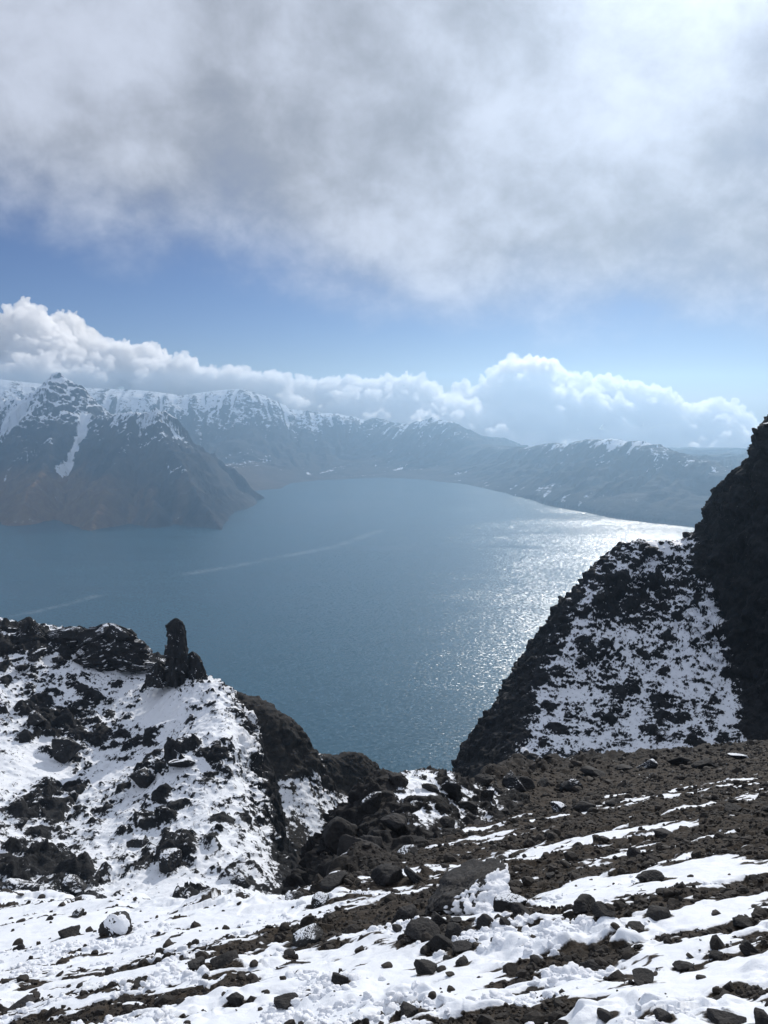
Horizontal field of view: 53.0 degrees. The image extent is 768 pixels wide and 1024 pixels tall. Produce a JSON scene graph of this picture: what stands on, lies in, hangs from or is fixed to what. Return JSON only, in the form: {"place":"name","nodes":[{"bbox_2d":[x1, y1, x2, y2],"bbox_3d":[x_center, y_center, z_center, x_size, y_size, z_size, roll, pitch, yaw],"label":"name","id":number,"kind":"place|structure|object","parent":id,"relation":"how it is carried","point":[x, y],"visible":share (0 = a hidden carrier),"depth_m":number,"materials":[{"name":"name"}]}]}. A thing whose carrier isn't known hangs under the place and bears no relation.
{"place":"outdoors","nodes":[
{"label":"outdoors","id":0,"kind":"place"},
{"bbox_2d":[0,372,263,530],"bbox_3d":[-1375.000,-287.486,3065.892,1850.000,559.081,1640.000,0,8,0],"label":"mountain","id":1,"kind":"structure","parent":0,"point":[72,453],"depth_m":2763.23,"materials":[{"name":"stone"}]},
{"bbox_2d":[0,617,297,898],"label":"crag","id":2,"kind":"structure","parent":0,"point":[215,813],"depth_m":68.89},
{"bbox_2d":[10,817,27,827],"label":"boulder","id":3,"kind":"object","parent":2,"relation":"on","point":[21,822],"visible":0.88,"depth_m":61.50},
{"bbox_2d":[1,878,39,891],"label":"boulder","id":4,"kind":"object","parent":2,"relation":"on","point":[11,884],"visible":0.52,"depth_m":48.58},
{"bbox_2d":[14,664,27,669],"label":"boulder","id":5,"kind":"object","parent":2,"relation":"on","point":[20,667],"visible":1,"depth_m":86.78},
{"bbox_2d":[17,620,44,635],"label":"rock outcrop","id":6,"kind":"object","parent":2,"relation":"on","point":[30,627],"visible":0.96,"depth_m":92.39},
{"bbox_2d":[27,648,45,661],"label":"boulder","id":7,"kind":"object","parent":2,"relation":"on","point":[35,655],"visible":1,"depth_m":88.98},
{"bbox_2d":[28,711,45,725],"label":"boulder","id":8,"kind":"object","parent":2,"relation":"on","point":[35,718],"visible":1,"depth_m":78.31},
{"bbox_2d":[52,655,63,662],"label":"boulder","id":9,"kind":"object","parent":2,"relation":"on","point":[58,658],"visible":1,"depth_m":89.95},
{"bbox_2d":[43,626,85,647],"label":"rock outcrop","id":10,"kind":"object","parent":2,"relation":"on","point":[65,635],"visible":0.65,"depth_m":93.03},
{"bbox_2d":[51,736,81,763],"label":"boulder","id":11,"kind":"object","parent":2,"relation":"on","point":[65,749],"visible":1,"depth_m":74.65,"materials":[{"name":"stone"}]},
{"bbox_2d":[61,874,87,895],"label":"boulder","id":12,"kind":"object","parent":2,"relation":"on","point":[73,885],"visible":0.89,"depth_m":50.61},
{"bbox_2d":[70,791,78,801],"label":"boulder","id":13,"kind":"object","parent":2,"relation":"on","point":[74,795],"visible":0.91,"depth_m":68.28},
{"bbox_2d":[73,623,155,671],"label":"rock outcrop","id":14,"kind":"object","parent":2,"relation":"on","point":[107,647],"visible":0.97,"depth_m":91.34,"materials":[{"name":"stone"}]},
{"bbox_2d":[126,835,148,847],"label":"boulder","id":15,"kind":"object","parent":2,"relation":"on","point":[140,841],"visible":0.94,"depth_m":59.20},
{"bbox_2d":[129,767,155,787],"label":"boulder","id":16,"kind":"object","parent":2,"relation":"on","point":[143,777],"visible":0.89,"depth_m":68.14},
{"bbox_2d":[159,848,181,873],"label":"boulder","id":17,"kind":"object","parent":2,"relation":"on","point":[170,861],"visible":1,"depth_m":53.30,"materials":[{"name":"stone"}]},
{"bbox_2d":[144,618,207,688],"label":"rock spire","id":18,"kind":"object","parent":2,"relation":"on","point":[178,667],"visible":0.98,"depth_m":85.55,"materials":[{"name":"stone"}]},
{"bbox_2d":[168,758,194,767],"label":"boulder","id":19,"kind":"object","parent":2,"relation":"on","point":[184,763],"visible":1,"depth_m":68.26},
{"bbox_2d":[230,875,250,888],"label":"boulder","id":20,"kind":"object","parent":2,"relation":"on","point":[242,881],"visible":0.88,"depth_m":50.27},
{"bbox_2d":[226,685,379,864],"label":"ridge","id":21,"kind":"object","parent":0,"point":[314,784],"visible":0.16,"depth_m":109.71,"materials":[{"name":"stone"}]},
{"bbox_2d":[0,477,694,772],"bbox_3d":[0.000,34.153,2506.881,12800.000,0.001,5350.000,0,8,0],"label":"lake","id":22,"kind":"structure","parent":0,"point":[393,624],"depth_m":1619.39,"materials":[{"name":"liquid"}]},
{"bbox_2d":[0,379,748,526],"bbox_3d":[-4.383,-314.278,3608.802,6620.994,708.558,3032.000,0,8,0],"label":"mountain range","id":23,"kind":"structure","parent":0,"point":[257,441],"depth_m":4117.99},
{"bbox_2d":[0,740,767,1023],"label":"ground","id":24,"kind":"structure","parent":0,"point":[592,994],"depth_m":8.06,"materials":[{"name":"snow"}]},
{"bbox_2d":[12,938,22,945],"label":"stone","id":25,"kind":"object","parent":24,"relation":"on","point":[18,941],"visible":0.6,"depth_m":12.16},
{"bbox_2d":[7,993,40,1010],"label":"boulder","id":26,"kind":"object","parent":24,"relation":"on","point":[24,1000],"visible":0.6,"depth_m":7.56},
{"bbox_2d":[58,925,80,938],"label":"boulder","id":27,"kind":"object","parent":24,"relation":"on","point":[69,931],"visible":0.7,"depth_m":11.98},
{"bbox_2d":[72,907,84,917],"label":"boulder","id":28,"kind":"object","parent":24,"relation":"on","point":[78,913],"visible":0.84,"depth_m":14.47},
{"bbox_2d":[73,981,99,994],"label":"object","id":29,"kind":"object","parent":24,"relation":"on","point":[94,986],"visible":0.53,"depth_m":7.52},
{"bbox_2d":[98,911,132,935],"bbox_3d":[-3.949,6.146,11.391,0.501,0.410,0.414,28,2,-24],"label":"boulder","id":30,"kind":"object","parent":24,"relation":"on","point":[117,923],"visible":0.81,"depth_m":11.29,"materials":[{"name":"white"}]},
{"bbox_2d":[134,977,145,988],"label":"boulder","id":31,"kind":"object","parent":24,"relation":"on","point":[137,982],"visible":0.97,"depth_m":7.30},
{"bbox_2d":[163,938,173,947],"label":"stone","id":32,"kind":"object","parent":24,"relation":"on","point":[168,942],"visible":0.79,"depth_m":9.32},
{"bbox_2d":[187,956,204,968],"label":"boulder","id":33,"kind":"object","parent":24,"relation":"on","point":[196,963],"visible":0.94,"depth_m":7.61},
{"bbox_2d":[210,950,238,969],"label":"boulder","id":34,"kind":"object","parent":24,"relation":"on","point":[220,961],"visible":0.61,"depth_m":7.63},
{"bbox_2d":[226,992,243,1006],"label":"boulder","id":35,"kind":"object","parent":24,"relation":"on","point":[235,999],"visible":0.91,"depth_m":6.28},
{"bbox_2d":[274,992,297,1008],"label":"boulder","id":36,"kind":"object","parent":24,"relation":"on","point":[282,1001],"visible":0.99,"depth_m":5.95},
{"bbox_2d":[283,949,294,957],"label":"boulder","id":37,"kind":"object","parent":24,"relation":"on","point":[290,953],"visible":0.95,"depth_m":7.61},
{"bbox_2d":[285,891,304,899],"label":"boulder","id":38,"kind":"object","parent":24,"relation":"on","point":[292,895],"visible":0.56,"depth_m":12.52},
{"bbox_2d":[292,923,323,946],"bbox_3d":[-0.831,4.638,8.352,0.341,0.201,0.324,1,8,5],"label":"boulder","id":39,"kind":"object","parent":24,"relation":"on","point":[310,933],"visible":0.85,"depth_m":8.32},
{"bbox_2d":[311,892,329,908],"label":"boulder","id":40,"kind":"object","parent":24,"relation":"on","point":[319,899],"visible":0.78,"depth_m":11.08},
{"bbox_2d":[320,871,347,890],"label":"boulder","id":41,"kind":"object","parent":24,"relation":"on","point":[330,881],"visible":0.88,"depth_m":12.56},
{"bbox_2d":[331,972,348,984],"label":"boulder","id":42,"kind":"object","parent":24,"relation":"on","point":[336,977],"visible":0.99,"depth_m":6.30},
{"bbox_2d":[0,856,724,1023],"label":"snow clods","id":43,"kind":"object","parent":24,"relation":"on","point":[568,971],"visible":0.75,"depth_m":6.69,"materials":[{"name":"white"}]},
{"bbox_2d":[0,740,767,1023],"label":"rubble","id":44,"kind":"object","parent":24,"relation":"on","point":[716,943],"visible":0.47,"depth_m":9.93,"materials":[{"name":"stone"}]},
{"bbox_2d":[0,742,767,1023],"bbox_3d":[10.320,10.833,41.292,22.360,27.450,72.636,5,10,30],"label":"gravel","id":45,"kind":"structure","parent":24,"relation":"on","point":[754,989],"depth_m":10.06,"materials":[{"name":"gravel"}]},
{"bbox_2d":[370,864,403,885],"bbox_3d":[0.038,5.981,12.665,0.469,0.360,0.437,-8,11,-42],"label":"boulder","id":46,"kind":"object","parent":24,"relation":"on","point":[385,874],"visible":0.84,"depth_m":12.54,"materials":[{"name":"stone"}]},
{"bbox_2d":[381,961,392,967],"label":"stone","id":47,"kind":"object","parent":24,"relation":"on","point":[388,964],"visible":0.95,"depth_m":6.64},
{"bbox_2d":[392,924,401,932],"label":"stone","id":48,"kind":"object","parent":24,"relation":"on","point":[396,928],"visible":0.97,"depth_m":7.88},
{"bbox_2d":[391,904,417,923],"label":"boulder","id":49,"kind":"object","parent":24,"relation":"on","point":[404,913],"visible":0.62,"depth_m":8.82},
{"bbox_2d":[400,1001,418,1017],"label":"boulder","id":50,"kind":"object","parent":24,"relation":"on","point":[408,1010],"visible":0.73,"depth_m":5.07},
{"bbox_2d":[404,866,420,883],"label":"boulder","id":51,"kind":"object","parent":24,"relation":"on","point":[412,875],"visible":0.88,"depth_m":12.35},
{"bbox_2d":[404,916,439,941],"bbox_3d":[0.370,4.015,7.329,0.351,0.145,0.274,5,20,-9],"label":"boulder","id":52,"kind":"object","parent":24,"relation":"on","point":[415,929],"visible":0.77,"depth_m":7.33,"materials":[{"name":"stone"}]},
{"bbox_2d":[420,945,429,953],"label":"stone","id":53,"kind":"object","parent":24,"relation":"on","point":[424,949],"visible":1,"depth_m":6.95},
{"bbox_2d":[414,959,436,974],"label":"boulder","id":54,"kind":"object","parent":24,"relation":"on","point":[424,966],"visible":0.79,"depth_m":6.34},
{"bbox_2d":[428,991,435,999],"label":"stone","id":55,"kind":"object","parent":24,"relation":"on","point":[431,995],"visible":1,"depth_m":5.24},
{"bbox_2d":[425,934,452,951],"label":"boulder","id":56,"kind":"object","parent":24,"relation":"on","point":[436,942],"visible":0.72,"depth_m":6.96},
{"bbox_2d":[431,911,446,925],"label":"boulder","id":57,"kind":"object","parent":24,"relation":"on","point":[437,919],"visible":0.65,"depth_m":7.70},
{"bbox_2d":[445,922,462,938],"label":"boulder","id":58,"kind":"object","parent":24,"relation":"on","point":[454,929],"visible":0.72,"depth_m":7.17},
{"bbox_2d":[450,916,461,922],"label":"stone","id":59,"kind":"object","parent":24,"relation":"on","point":[457,919],"visible":0.79,"depth_m":7.65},
{"bbox_2d":[455,956,468,966],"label":"boulder","id":60,"kind":"object","parent":24,"relation":"on","point":[463,960],"visible":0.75,"depth_m":6.39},
{"bbox_2d":[452,940,472,953],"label":"boulder","id":61,"kind":"object","parent":24,"relation":"on","point":[460,946],"visible":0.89,"depth_m":6.74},
{"bbox_2d":[424,857,510,915],"bbox_3d":[1.069,4.615,9.293,1.072,0.678,1.208,4,9,23],"label":"boulder","id":62,"kind":"object","parent":24,"relation":"on","point":[472,886],"visible":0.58,"depth_m":9.07,"materials":[{"name":"white"}]},
{"bbox_2d":[476,913,493,928],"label":"boulder","id":63,"kind":"object","parent":24,"relation":"on","point":[483,919],"visible":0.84,"depth_m":7.21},
{"bbox_2d":[499,917,510,925],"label":"stone","id":64,"kind":"object","parent":24,"relation":"on","point":[503,921],"visible":0.84,"depth_m":7.15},
{"bbox_2d":[493,893,527,911],"bbox_3d":[1.315,4.130,8.047,0.359,0.229,0.286,-4,7,-23],"label":"boulder","id":65,"kind":"object","parent":24,"relation":"on","point":[502,902],"visible":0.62,"depth_m":8.00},
{"bbox_2d":[511,902,529,916],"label":"boulder","id":66,"kind":"object","parent":24,"relation":"on","point":[519,908],"visible":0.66,"depth_m":7.66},
{"bbox_2d":[537,777,548,786],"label":"boulder","id":67,"kind":"object","parent":24,"relation":"on","point":[543,781],"visible":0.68,"depth_m":34.83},
{"bbox_2d":[551,801,566,812],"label":"boulder","id":68,"kind":"object","parent":24,"relation":"on","point":[557,806],"visible":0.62,"depth_m":22.29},
{"bbox_2d":[559,860,571,867],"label":"stone","id":69,"kind":"object","parent":24,"relation":"on","point":[565,863],"visible":1,"depth_m":11.37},
{"bbox_2d":[559,779,582,792],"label":"boulder","id":70,"kind":"object","parent":24,"relation":"on","point":[567,785],"visible":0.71,"depth_m":33.37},
{"bbox_2d":[572,894,595,914],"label":"boulder","id":71,"kind":"object","parent":24,"relation":"on","point":[582,903],"visible":0.89,"depth_m":7.38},
{"bbox_2d":[573,801,595,811],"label":"boulder","id":72,"kind":"object","parent":24,"relation":"on","point":[582,806],"visible":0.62,"depth_m":21.57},
{"bbox_2d":[579,959,601,969],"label":"boulder","id":73,"kind":"object","parent":24,"relation":"on","point":[592,964],"visible":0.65,"depth_m":5.81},
{"bbox_2d":[579,766,605,776],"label":"boulder","id":74,"kind":"object","parent":24,"relation":"on","point":[590,771],"visible":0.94,"depth_m":38.73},
{"bbox_2d":[591,901,615,916],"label":"boulder","id":75,"kind":"object","parent":24,"relation":"on","point":[599,908],"visible":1,"depth_m":6.83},
{"bbox_2d":[597,1007,613,1021],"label":"boulder","id":76,"kind":"object","parent":24,"relation":"on","point":[603,1015],"visible":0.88,"depth_m":4.40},
{"bbox_2d":[605,798,620,805],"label":"boulder","id":77,"kind":"object","parent":24,"relation":"on","point":[613,801],"visible":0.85,"depth_m":21.30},
{"bbox_2d":[616,764,632,770],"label":"boulder","id":78,"kind":"object","parent":24,"relation":"on","point":[623,767],"visible":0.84,"depth_m":41.73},
{"bbox_2d":[626,847,641,856],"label":"boulder","id":79,"kind":"object","parent":24,"relation":"on","point":[633,851],"visible":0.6,"depth_m":11.55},
{"bbox_2d":[627,921,644,932],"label":"boulder","id":80,"kind":"object","parent":24,"relation":"on","point":[637,924],"visible":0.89,"depth_m":6.54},
{"bbox_2d":[632,968,653,985],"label":"boulder","id":81,"kind":"object","parent":24,"relation":"on","point":[641,976],"visible":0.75,"depth_m":5.19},
{"bbox_2d":[636,759,657,768],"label":"boulder","id":82,"kind":"object","parent":24,"relation":"on","point":[650,763],"visible":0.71,"depth_m":41.54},
{"bbox_2d":[635,870,664,880],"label":"boulder","id":83,"kind":"object","parent":24,"relation":"on","point":[651,875],"visible":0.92,"depth_m":8.31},
{"bbox_2d":[646,905,670,920],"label":"boulder","id":84,"kind":"object","parent":24,"relation":"on","point":[656,913],"visible":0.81,"depth_m":6.77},
{"bbox_2d":[653,1008,672,1020],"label":"boulder","id":85,"kind":"object","parent":24,"relation":"on","point":[660,1014],"visible":1,"depth_m":3.93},
{"bbox_2d":[653,827,672,838],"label":"boulder","id":86,"kind":"object","parent":24,"relation":"on","point":[661,833],"visible":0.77,"depth_m":12.90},
{"bbox_2d":[663,889,674,897],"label":"stone","id":87,"kind":"object","parent":24,"relation":"on","point":[667,893],"visible":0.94,"depth_m":7.36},
{"bbox_2d":[668,756,690,765],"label":"boulder","id":88,"kind":"object","parent":24,"relation":"on","point":[678,761],"visible":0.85,"depth_m":42.98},
{"bbox_2d":[672,960,694,971],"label":"boulder","id":89,"kind":"object","parent":24,"relation":"on","point":[682,966],"visible":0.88,"depth_m":5.42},
{"bbox_2d":[691,758,719,768],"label":"boulder","id":90,"kind":"object","parent":24,"relation":"on","point":[708,762],"visible":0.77,"depth_m":37.88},
{"bbox_2d":[707,927,722,932],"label":"stone","id":91,"kind":"object","parent":24,"relation":"on","point":[712,929],"visible":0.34,"depth_m":6.14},
{"bbox_2d":[708,950,722,960],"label":"boulder","id":92,"kind":"object","parent":24,"relation":"on","point":[714,955],"visible":0.98,"depth_m":5.53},
{"bbox_2d":[707,1008,746,1023],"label":"boulder","id":93,"kind":"object","parent":24,"relation":"on","point":[716,1016],"visible":0.98,"depth_m":4.03,"materials":[{"name":"stone"}]},
{"bbox_2d":[724,802,742,811],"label":"boulder","id":94,"kind":"object","parent":24,"relation":"on","point":[729,806],"visible":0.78,"depth_m":14.98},
{"bbox_2d":[727,753,748,759],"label":"boulder","id":95,"kind":"object","parent":24,"relation":"on","point":[737,756],"visible":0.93,"depth_m":41.44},
{"bbox_2d":[732,914,753,928],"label":"boulder","id":96,"kind":"object","parent":24,"relation":"on","point":[741,921],"visible":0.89,"depth_m":6.23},
{"bbox_2d":[739,938,758,956],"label":"boulder","id":97,"kind":"object","parent":24,"relation":"on","point":[746,947],"visible":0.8,"depth_m":5.45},
{"bbox_2d":[754,1007,767,1023],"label":"boulder","id":98,"kind":"object","parent":24,"relation":"on","point":[760,1016],"visible":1,"depth_m":3.72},
{"bbox_2d":[0,0,767,448],"label":"sky","id":99,"kind":"structure","parent":0,"point":[524,222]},
{"bbox_2d":[281,765,529,894],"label":"knoll","id":100,"kind":"structure","parent":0,"point":[423,811],"depth_m":22.16,"materials":[{"name":"stone"}]},
{"bbox_2d":[323,816,357,854],"bbox_3d":[-1.110,8.577,20.368,1.001,0.972,1.005,3,-10,23],"label":"boulder","id":101,"kind":"object","parent":100,"relation":"on","point":[336,828],"visible":0.69,"depth_m":20.14,"materials":[{"name":"stone"}]},
{"bbox_2d":[337,834,383,856],"bbox_3d":[-0.510,7.775,17.157,1.037,1.019,0.846,6,10,36],"label":"boulder","id":102,"kind":"object","parent":100,"relation":"on","point":[346,841],"visible":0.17,"depth_m":17.18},
{"bbox_2d":[361,792,381,813],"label":"boulder","id":103,"kind":"object","parent":100,"relation":"on","point":[370,803],"visible":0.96,"depth_m":21.47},
{"bbox_2d":[360,835,382,847],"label":"boulder","id":104,"kind":"object","parent":100,"relation":"on","point":[378,841],"visible":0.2,"depth_m":17.42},
{"bbox_2d":[380,813,407,833],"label":"boulder","id":105,"kind":"object","parent":100,"relation":"on","point":[396,823],"visible":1,"depth_m":19.23,"materials":[{"name":"stone"}]},
{"bbox_2d":[388,772,408,786],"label":"boulder","id":106,"kind":"object","parent":100,"relation":"on","point":[399,779],"visible":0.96,"depth_m":22.75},
{"bbox_2d":[396,844,417,853],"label":"boulder","id":107,"kind":"object","parent":100,"relation":"on","point":[412,848],"visible":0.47,"depth_m":16.74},
{"bbox_2d":[421,783,437,791],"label":"boulder","id":108,"kind":"object","parent":100,"relation":"on","point":[430,787],"visible":0.98,"depth_m":22.82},
{"bbox_2d":[439,816,454,827],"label":"boulder","id":109,"kind":"object","parent":100,"relation":"on","point":[445,821],"visible":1,"depth_m":20.79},
{"bbox_2d":[441,779,461,801],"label":"boulder","id":110,"kind":"object","parent":100,"relation":"on","point":[452,787],"visible":0.94,"depth_m":23.31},
{"bbox_2d":[458,801,476,810],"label":"boulder","id":111,"kind":"object","parent":100,"relation":"on","point":[468,805],"visible":1,"depth_m":23.18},
{"bbox_2d":[474,774,493,785],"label":"boulder","id":112,"kind":"object","parent":100,"relation":"on","point":[484,779],"visible":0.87,"depth_m":28.47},
{"bbox_2d":[481,788,493,799],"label":"boulder","id":113,"kind":"object","parent":100,"relation":"on","point":[486,793],"visible":1,"depth_m":25.11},
{"bbox_2d":[502,770,526,792],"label":"boulder","id":114,"kind":"object","parent":100,"relation":"on","point":[510,780],"visible":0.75,"depth_m":30.97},
{"bbox_2d":[516,776,534,789],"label":"boulder","id":115,"kind":"object","parent":100,"relation":"on","point":[527,782],"visible":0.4,"depth_m":32.91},
{"bbox_2d":[451,414,767,778],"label":"crag","id":116,"kind":"structure","parent":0,"point":[660,632],"depth_m":97.52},
{"bbox_2d":[575,654,590,662],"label":"boulder","id":117,"kind":"object","parent":116,"relation":"on","point":[584,658],"visible":1,"depth_m":98.94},
{"bbox_2d":[592,589,604,599],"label":"boulder","id":118,"kind":"object","parent":116,"relation":"on","point":[598,594],"visible":1,"depth_m":103.73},
{"bbox_2d":[638,541,646,550],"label":"boulder","id":119,"kind":"object","parent":116,"relation":"on","point":[642,544],"visible":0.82,"depth_m":107.75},
{"bbox_2d":[654,729,665,736],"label":"boulder","id":120,"kind":"object","parent":116,"relation":"on","point":[660,732],"visible":1,"depth_m":88.34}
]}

